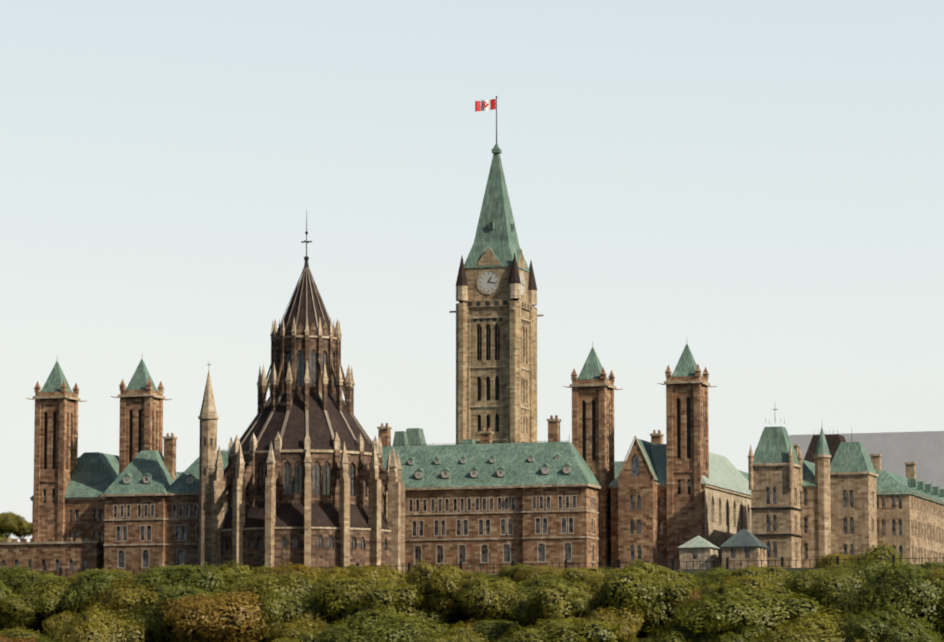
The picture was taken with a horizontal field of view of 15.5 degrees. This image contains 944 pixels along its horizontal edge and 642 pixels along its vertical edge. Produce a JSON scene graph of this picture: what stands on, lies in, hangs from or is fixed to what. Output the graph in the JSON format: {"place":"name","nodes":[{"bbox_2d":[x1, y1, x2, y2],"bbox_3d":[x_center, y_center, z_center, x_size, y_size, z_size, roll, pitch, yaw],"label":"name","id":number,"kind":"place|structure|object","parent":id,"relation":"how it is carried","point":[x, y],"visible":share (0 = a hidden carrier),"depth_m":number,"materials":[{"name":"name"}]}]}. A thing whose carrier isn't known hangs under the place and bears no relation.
{"place":"outdoors","nodes":[
{"label":"outdoors","id":0,"kind":"place"},
{"bbox_2d":[0,511,25,538],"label":"tree","id":1,"kind":"object","parent":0,"point":[10,522],"visible":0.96,"depth_m":754.97,"materials":[{"name":"green plant"}]},
{"bbox_2d":[12,520,31,541],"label":"tree","id":2,"kind":"object","parent":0,"point":[25,529],"visible":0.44,"depth_m":757.98,"materials":[{"name":"green plant"}]},
{"bbox_2d":[221,322,389,570],"bbox_3d":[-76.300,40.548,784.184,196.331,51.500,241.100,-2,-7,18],"label":"library","id":3,"kind":"structure","parent":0,"point":[324,556],"depth_m":650.37,"materials":[{"name":"brown stone"}]},
{"bbox_2d":[0,568,943,641],"bbox_3d":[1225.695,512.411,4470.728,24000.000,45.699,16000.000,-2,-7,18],"label":"ground","id":4,"kind":"structure","parent":0,"point":[458,617],"depth_m":612.95,"materials":[{"name":"green plant"}]},
{"bbox_2d":[0,533,12,541],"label":"tree","id":5,"kind":"object","parent":4,"relation":"on","point":[4,537],"visible":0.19,"depth_m":789.62,"materials":[{"name":"green plant"}]},
{"bbox_2d":[0,579,14,607],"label":"tree","id":6,"kind":"object","parent":4,"relation":"on","point":[3,591],"visible":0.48,"depth_m":625.27,"materials":[{"name":"green plant"}]},
{"bbox_2d":[0,564,38,630],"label":"tree","id":7,"kind":"object","parent":4,"relation":"on","point":[3,570],"visible":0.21,"depth_m":633.07,"materials":[{"name":"green plant"}]},
{"bbox_2d":[0,634,41,641],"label":"tree","id":8,"kind":"object","parent":4,"relation":"on","point":[6,639],"visible":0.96,"depth_m":610.00,"materials":[{"name":"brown plant"}]},
{"bbox_2d":[0,625,43,640],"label":"tree","id":9,"kind":"object","parent":4,"relation":"on","point":[17,632],"visible":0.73,"depth_m":614.44,"materials":[{"name":"green plant"}]},
{"bbox_2d":[0,590,44,630],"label":"tree","id":10,"kind":"object","parent":4,"relation":"on","point":[14,613],"visible":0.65,"depth_m":623.35,"materials":[{"name":"green plant"}]},
{"bbox_2d":[3,566,56,635],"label":"tree","id":11,"kind":"object","parent":4,"relation":"on","point":[22,578],"visible":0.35,"depth_m":630.21,"materials":[{"name":"green plant"}]},
{"bbox_2d":[12,574,78,621],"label":"tree","id":12,"kind":"object","parent":4,"relation":"on","point":[44,598],"visible":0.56,"depth_m":624.40,"materials":[{"name":"green plant"}]},
{"bbox_2d":[34,626,59,641],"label":"tree","id":13,"kind":"object","parent":4,"relation":"on","point":[48,639],"visible":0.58,"depth_m":608.54,"materials":[{"name":"green plant"}]},
{"bbox_2d":[41,611,77,636],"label":"tree","id":14,"kind":"object","parent":4,"relation":"on","point":[60,619],"visible":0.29,"depth_m":616.87,"materials":[{"name":"green plant"}]},
{"bbox_2d":[57,568,136,613],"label":"tree","id":15,"kind":"object","parent":4,"relation":"on","point":[93,582],"visible":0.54,"depth_m":620.65,"materials":[{"name":"green plant"}]},
{"bbox_2d":[49,601,147,641],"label":"tree","id":16,"kind":"object","parent":4,"relation":"on","point":[93,625],"visible":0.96,"depth_m":603.77,"materials":[{"name":"green plant"}]},
{"bbox_2d":[67,567,131,586],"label":"tree","id":17,"kind":"object","parent":4,"relation":"on","point":[72,578],"visible":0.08,"depth_m":628.55,"materials":[{"name":"green plant"}]},
{"bbox_2d":[72,574,174,619],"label":"tree","id":18,"kind":"object","parent":4,"relation":"on","point":[123,596],"visible":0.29,"depth_m":611.43,"materials":[{"name":"green plant"}]},
{"bbox_2d":[113,608,161,641],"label":"tree","id":19,"kind":"object","parent":4,"relation":"on","point":[135,616],"visible":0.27,"depth_m":607.83,"materials":[{"name":"green plant"}]},
{"bbox_2d":[139,565,203,574],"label":"tree","id":20,"kind":"object","parent":4,"relation":"on","point":[148,570],"visible":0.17,"depth_m":626.15,"materials":[{"name":"green plant"}]},
{"bbox_2d":[132,585,217,641],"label":"tree","id":21,"kind":"object","parent":4,"relation":"on","point":[152,622],"visible":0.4,"depth_m":606.29,"materials":[{"name":"green plant"}]},
{"bbox_2d":[127,562,228,596],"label":"tree","id":22,"kind":"object","parent":4,"relation":"on","point":[181,577],"visible":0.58,"depth_m":613.73,"materials":[{"name":"green plant"}]},
{"bbox_2d":[150,589,276,641],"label":"tree","id":23,"kind":"object","parent":4,"relation":"on","point":[227,617],"visible":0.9,"depth_m":597.48,"materials":[{"name":"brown plant"}]},
{"bbox_2d":[204,561,254,593],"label":"tree","id":24,"kind":"object","parent":4,"relation":"on","point":[231,570],"visible":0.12,"depth_m":620.91,"materials":[{"name":"green plant"}]},
{"bbox_2d":[223,570,264,589],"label":"tree","id":25,"kind":"object","parent":4,"relation":"on","point":[232,578],"visible":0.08,"depth_m":617.86,"materials":[{"name":"green plant"}]},
{"bbox_2d":[251,565,273,573],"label":"tree","id":26,"kind":"object","parent":4,"relation":"on","point":[259,569],"visible":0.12,"depth_m":624.35,"materials":[{"name":"green plant"}]},
{"bbox_2d":[219,571,323,601],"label":"tree","id":27,"kind":"object","parent":4,"relation":"on","point":[292,584],"visible":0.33,"depth_m":605.76,"materials":[{"name":"green plant"}]},
{"bbox_2d":[245,581,311,641],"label":"tree","id":28,"kind":"object","parent":4,"relation":"on","point":[285,608],"visible":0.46,"depth_m":600.13,"materials":[{"name":"green plant"}]},
{"bbox_2d":[270,637,302,641],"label":"tree","id":29,"kind":"object","parent":4,"relation":"on","point":[285,640],"visible":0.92,"depth_m":590.13,"materials":[{"name":"green plant"}]},
{"bbox_2d":[255,560,321,582],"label":"tree","id":30,"kind":"object","parent":4,"relation":"on","point":[278,569],"visible":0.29,"depth_m":617.35,"materials":[{"name":"green plant"}]},
{"bbox_2d":[265,610,340,641],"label":"tree","id":31,"kind":"object","parent":4,"relation":"on","point":[306,621],"visible":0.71,"depth_m":597.38,"materials":[{"name":"green plant"}]},
{"bbox_2d":[289,564,325,574],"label":"tree","id":32,"kind":"object","parent":4,"relation":"on","point":[319,569],"visible":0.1,"depth_m":628.41,"materials":[{"name":"green plant"}]},
{"bbox_2d":[291,583,342,622],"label":"tree","id":33,"kind":"object","parent":4,"relation":"on","point":[313,605],"visible":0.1,"depth_m":602.24,"materials":[{"name":"green plant"}]},
{"bbox_2d":[291,612,365,641],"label":"tree","id":34,"kind":"object","parent":4,"relation":"on","point":[309,637],"visible":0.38,"depth_m":589.62,"materials":[{"name":"green plant"}]},
{"bbox_2d":[0,415,704,577],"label":"block walls","id":35,"kind":"structure","parent":4,"relation":"on","point":[650,539],"depth_m":680.77,"materials":[{"name":"red stone"}]},
{"bbox_2d":[113,456,595,567],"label":"windows","id":36,"kind":"structure","parent":35,"relation":"attached to","point":[416,476],"depth_m":679.69,"materials":[{"name":"glass"}]},
{"bbox_2d":[30,144,943,503],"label":"copper roofs","id":37,"kind":"structure","parent":35,"relation":"on","point":[96,474],"depth_m":687.75,"materials":[{"name":"green metal"}]},
{"bbox_2d":[720,529,768,547],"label":"pavilion roof","id":38,"kind":"structure","parent":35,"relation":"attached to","point":[743,537],"depth_m":652.19,"materials":[{"name":"teal metal"}]},
{"bbox_2d":[318,564,386,576],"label":"tree","id":39,"kind":"object","parent":4,"relation":"on","point":[330,571],"visible":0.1,"depth_m":613.14,"materials":[{"name":"green plant"}]},
{"bbox_2d":[316,563,410,591],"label":"tree","id":40,"kind":"object","parent":4,"relation":"on","point":[372,572],"visible":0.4,"depth_m":607.01,"materials":[{"name":"green plant"}]},
{"bbox_2d":[310,573,430,621],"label":"tree","id":41,"kind":"object","parent":4,"relation":"on","point":[347,598],"visible":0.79,"depth_m":596.97,"materials":[{"name":"green plant"}]},
{"bbox_2d":[26,365,716,569],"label":"ventilation towers","id":42,"kind":"structure","parent":4,"relation":"on","point":[684,516],"depth_m":684.46,"materials":[{"name":"brown stone"}]},
{"bbox_2d":[44,223,690,509],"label":"louvered openings","id":43,"kind":"object","parent":42,"relation":"in","point":[478,303],"visible":0.23,"depth_m":715.28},
{"bbox_2d":[316,603,458,641],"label":"tree","id":44,"kind":"object","parent":4,"relation":"on","point":[377,626],"visible":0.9,"depth_m":583.50,"materials":[{"name":"green plant"}]},
{"bbox_2d":[408,628,440,641],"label":"tree","id":45,"kind":"object","parent":4,"relation":"on","point":[422,639],"visible":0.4,"depth_m":583.10,"materials":[{"name":"green plant"}]},
{"bbox_2d":[403,600,454,626],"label":"tree","id":46,"kind":"object","parent":4,"relation":"on","point":[424,613],"visible":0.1,"depth_m":599.52,"materials":[{"name":"green plant"}]},
{"bbox_2d":[403,560,479,627],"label":"tree","id":47,"kind":"object","parent":4,"relation":"on","point":[437,587],"visible":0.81,"depth_m":599.07,"materials":[{"name":"green plant"}]},
{"bbox_2d":[423,621,487,641],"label":"tree","id":48,"kind":"object","parent":4,"relation":"on","point":[460,634],"visible":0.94,"depth_m":584.59,"materials":[{"name":"green plant"}]},
{"bbox_2d":[0,269,916,568],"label":"stone trim","id":49,"kind":"structure","parent":4,"relation":"on","point":[728,513],"depth_m":678.64,"materials":[{"name":"beige stone"}]},
{"bbox_2d":[207,96,851,536],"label":"ironwork finials","id":50,"kind":"object","parent":49,"relation":"on","point":[569,438],"visible":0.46,"depth_m":666.94,"materials":[{"name":"metal"}]},
{"bbox_2d":[475,99,495,111],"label":"flag","id":51,"kind":"object","parent":50,"relation":"on","point":[478,105],"depth_m":785.77,"materials":[{"name":"red fabric"}]},
{"bbox_2d":[453,619,490,641],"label":"tree","id":52,"kind":"object","parent":4,"relation":"on","point":[469,626],"visible":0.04,"depth_m":590.29,"materials":[{"name":"green plant"}]},
{"bbox_2d":[11,555,943,576],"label":"iron fence","id":53,"kind":"object","parent":4,"relation":"on","point":[782,560],"visible":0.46,"depth_m":619.81,"materials":[{"name":"black metal"}]},
{"bbox_2d":[468,572,499,578],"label":"tree","id":54,"kind":"object","parent":4,"relation":"on","point":[489,575],"visible":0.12,"depth_m":615.77,"materials":[{"name":"green plant"}]},
{"bbox_2d":[457,570,526,625],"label":"tree","id":55,"kind":"object","parent":4,"relation":"on","point":[494,599],"visible":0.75,"depth_m":594.46,"materials":[{"name":"green plant"}]},
{"bbox_2d":[449,247,543,444],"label":"clock tower","id":56,"kind":"structure","parent":4,"relation":"on","point":[517,383],"depth_m":773.24,"materials":[{"name":"beige stone"}]},
{"bbox_2d":[479,271,524,293],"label":"peace tower clock faces","id":57,"kind":"object","parent":56,"relation":"attached to","point":[484,283],"visible":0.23,"depth_m":775.32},
{"bbox_2d":[470,617,527,641],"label":"tree","id":58,"kind":"object","parent":4,"relation":"on","point":[491,629],"visible":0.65,"depth_m":588.29,"materials":[{"name":"green plant"}]},
{"bbox_2d":[496,563,533,579],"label":"tree","id":59,"kind":"object","parent":4,"relation":"on","point":[507,572],"visible":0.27,"depth_m":612.38,"materials":[{"name":"green plant"}]},
{"bbox_2d":[222,253,845,529],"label":"roof","id":60,"kind":"structure","parent":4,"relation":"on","point":[292,514],"depth_m":653.65,"materials":[{"name":"black metal"}]},
{"bbox_2d":[239,267,371,446],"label":"roof ribs","id":61,"kind":"object","parent":60,"relation":"attached to","point":[268,401],"visible":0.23,"depth_m":659.04,"materials":[{"name":"grey metal"}]},
{"bbox_2d":[511,565,565,583],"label":"tree","id":62,"kind":"object","parent":4,"relation":"on","point":[529,572],"visible":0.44,"depth_m":604.08,"materials":[{"name":"green plant"}]},
{"bbox_2d":[513,573,588,599],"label":"tree","id":63,"kind":"object","parent":4,"relation":"on","point":[525,588],"visible":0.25,"depth_m":596.61,"materials":[{"name":"green plant"}]},
{"bbox_2d":[509,579,605,628],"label":"tree","id":64,"kind":"object","parent":4,"relation":"on","point":[551,600],"visible":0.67,"depth_m":582.97,"materials":[{"name":"green plant"}]},
{"bbox_2d":[487,618,636,641],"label":"tree","id":65,"kind":"object","parent":4,"relation":"on","point":[557,630],"visible":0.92,"depth_m":570.14,"materials":[{"name":"green plant"}]},
{"bbox_2d":[198,418,943,575],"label":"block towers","id":66,"kind":"structure","parent":4,"relation":"on","point":[825,511],"depth_m":662.60,"materials":[{"name":"beige stone"}]},
{"bbox_2d":[2,454,902,570],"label":"window glass","id":67,"kind":"object","parent":66,"relation":"on","point":[635,465],"depth_m":677.75,"materials":[{"name":"black glass"}]},
{"bbox_2d":[608,444,750,548],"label":"roof","id":68,"kind":"structure","parent":66,"relation":"on","point":[724,472],"depth_m":687.71,"materials":[{"name":"green metal"}]},
{"bbox_2d":[559,567,610,583],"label":"tree","id":69,"kind":"object","parent":4,"relation":"on","point":[582,574],"visible":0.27,"depth_m":600.40,"materials":[{"name":"green plant"}]},
{"bbox_2d":[571,568,621,596],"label":"tree","id":70,"kind":"object","parent":4,"relation":"on","point":[594,583],"visible":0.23,"depth_m":592.82,"materials":[{"name":"green plant"}]},
{"bbox_2d":[565,613,643,640],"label":"tree","id":71,"kind":"object","parent":4,"relation":"on","point":[638,636],"visible":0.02,"depth_m":582.72,"materials":[{"name":"green plant"}]},
{"bbox_2d":[578,603,643,641],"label":"tree","id":72,"kind":"object","parent":4,"relation":"on","point":[629,621],"visible":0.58,"depth_m":577.13,"materials":[{"name":"green plant"}]},
{"bbox_2d":[600,566,624,575],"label":"tree","id":73,"kind":"object","parent":4,"relation":"on","point":[610,570],"visible":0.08,"depth_m":604.89,"materials":[{"name":"green plant"}]},
{"bbox_2d":[593,566,699,638],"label":"tree","id":74,"kind":"object","parent":4,"relation":"on","point":[650,595],"visible":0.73,"depth_m":580.00,"materials":[{"name":"green plant"}]},
{"bbox_2d":[618,559,696,637],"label":"tree","id":75,"kind":"object","parent":4,"relation":"on","point":[664,573],"visible":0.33,"depth_m":590.12,"materials":[{"name":"green plant"}]},
{"bbox_2d":[634,629,692,641],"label":"tree","id":76,"kind":"object","parent":4,"relation":"on","point":[672,636],"visible":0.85,"depth_m":570.51,"materials":[{"name":"green plant"}]},
{"bbox_2d":[647,617,711,641],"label":"tree","id":77,"kind":"object","parent":4,"relation":"on","point":[675,626],"visible":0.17,"depth_m":574.66,"materials":[{"name":"green plant"}]},
{"bbox_2d":[667,588,703,617],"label":"tree","id":78,"kind":"object","parent":4,"relation":"on","point":[694,593],"visible":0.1,"depth_m":580.78,"materials":[{"name":"green plant"}]},
{"bbox_2d":[687,565,730,580],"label":"tree","id":79,"kind":"object","parent":4,"relation":"on","point":[699,574],"visible":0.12,"depth_m":601.98,"materials":[{"name":"green plant"}]},
{"bbox_2d":[690,569,741,590],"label":"tree","id":80,"kind":"object","parent":4,"relation":"on","point":[718,577],"visible":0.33,"depth_m":591.78,"materials":[{"name":"green plant"}]},
{"bbox_2d":[694,621,766,641],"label":"tree","id":81,"kind":"object","parent":4,"relation":"on","point":[743,634],"visible":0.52,"depth_m":566.79,"materials":[{"name":"green plant"}]},
{"bbox_2d":[697,575,786,596],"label":"tree","id":82,"kind":"object","parent":4,"relation":"on","point":[751,583],"visible":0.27,"depth_m":581.14,"materials":[{"name":"green plant"}]},
{"bbox_2d":[669,575,824,640],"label":"tree","id":83,"kind":"object","parent":4,"relation":"on","point":[728,607],"visible":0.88,"depth_m":570.44,"materials":[{"name":"green plant"}]},
{"bbox_2d":[732,565,794,590],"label":"tree","id":84,"kind":"object","parent":4,"relation":"on","point":[774,575],"visible":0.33,"depth_m":589.58,"materials":[{"name":"green plant"}]},
{"bbox_2d":[721,637,805,641],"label":"tree","id":85,"kind":"object","parent":4,"relation":"on","point":[770,641],"visible":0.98,"depth_m":555.12,"materials":[{"name":"green plant"}]},
{"bbox_2d":[748,604,878,641],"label":"tree","id":86,"kind":"object","parent":4,"relation":"on","point":[812,627],"visible":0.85,"depth_m":559.78,"materials":[{"name":"green plant"}]},
{"bbox_2d":[782,566,867,615],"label":"tree","id":87,"kind":"object","parent":4,"relation":"on","point":[821,587],"visible":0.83,"depth_m":578.90,"materials":[{"name":"green plant"}]},
{"bbox_2d":[813,552,857,567],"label":"tree","id":88,"kind":"object","parent":4,"relation":"on","point":[829,556],"visible":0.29,"depth_m":635.27,"materials":[{"name":"green plant"}]},
{"bbox_2d":[821,564,857,570],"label":"tree","id":89,"kind":"object","parent":4,"relation":"on","point":[831,566],"visible":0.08,"depth_m":594.09,"materials":[{"name":"green plant"}]},
{"bbox_2d":[835,557,896,583],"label":"tree","id":90,"kind":"object","parent":4,"relation":"on","point":[865,565],"visible":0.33,"depth_m":583.61,"materials":[{"name":"green plant"}]},
{"bbox_2d":[789,431,943,497],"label":"distant office block","id":91,"kind":"structure","parent":4,"relation":"on","point":[924,450],"depth_m":1076.75,"materials":[{"name":"concrete"}]},
{"bbox_2d":[830,605,920,641],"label":"tree","id":92,"kind":"object","parent":4,"relation":"on","point":[878,621],"visible":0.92,"depth_m":555.91,"materials":[{"name":"green plant"}]},
{"bbox_2d":[840,541,912,566],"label":"tree","id":93,"kind":"object","parent":4,"relation":"on","point":[881,553],"visible":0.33,"depth_m":623.27,"materials":[{"name":"green plant"}]},
{"bbox_2d":[826,558,943,640],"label":"tree","id":94,"kind":"object","parent":4,"relation":"on","point":[906,591],"visible":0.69,"depth_m":564.56,"materials":[{"name":"green plant"}]},
{"bbox_2d":[881,616,943,641],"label":"tree","id":95,"kind":"object","parent":4,"relation":"on","point":[925,635],"visible":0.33,"depth_m":556.19,"materials":[{"name":"green plant"}]},
{"bbox_2d":[901,559,943,569],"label":"tree","id":96,"kind":"object","parent":4,"relation":"on","point":[933,565],"visible":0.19,"depth_m":581.18,"materials":[{"name":"green plant"}]},
{"bbox_2d":[909,564,943,576],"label":"tree","id":97,"kind":"object","parent":4,"relation":"on","point":[925,570],"visible":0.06,"depth_m":573.02,"materials":[{"name":"green plant"}]},
{"bbox_2d":[920,567,943,639],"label":"tree","id":98,"kind":"object","parent":4,"relation":"on","point":[941,576],"visible":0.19,"depth_m":564.41,"materials":[{"name":"green plant"}]},
{"bbox_2d":[0,0,943,541],"label":"sky","id":99,"kind":"structure","parent":0,"point":[754,186],"materials":[{"name":"blue"}]}
]}

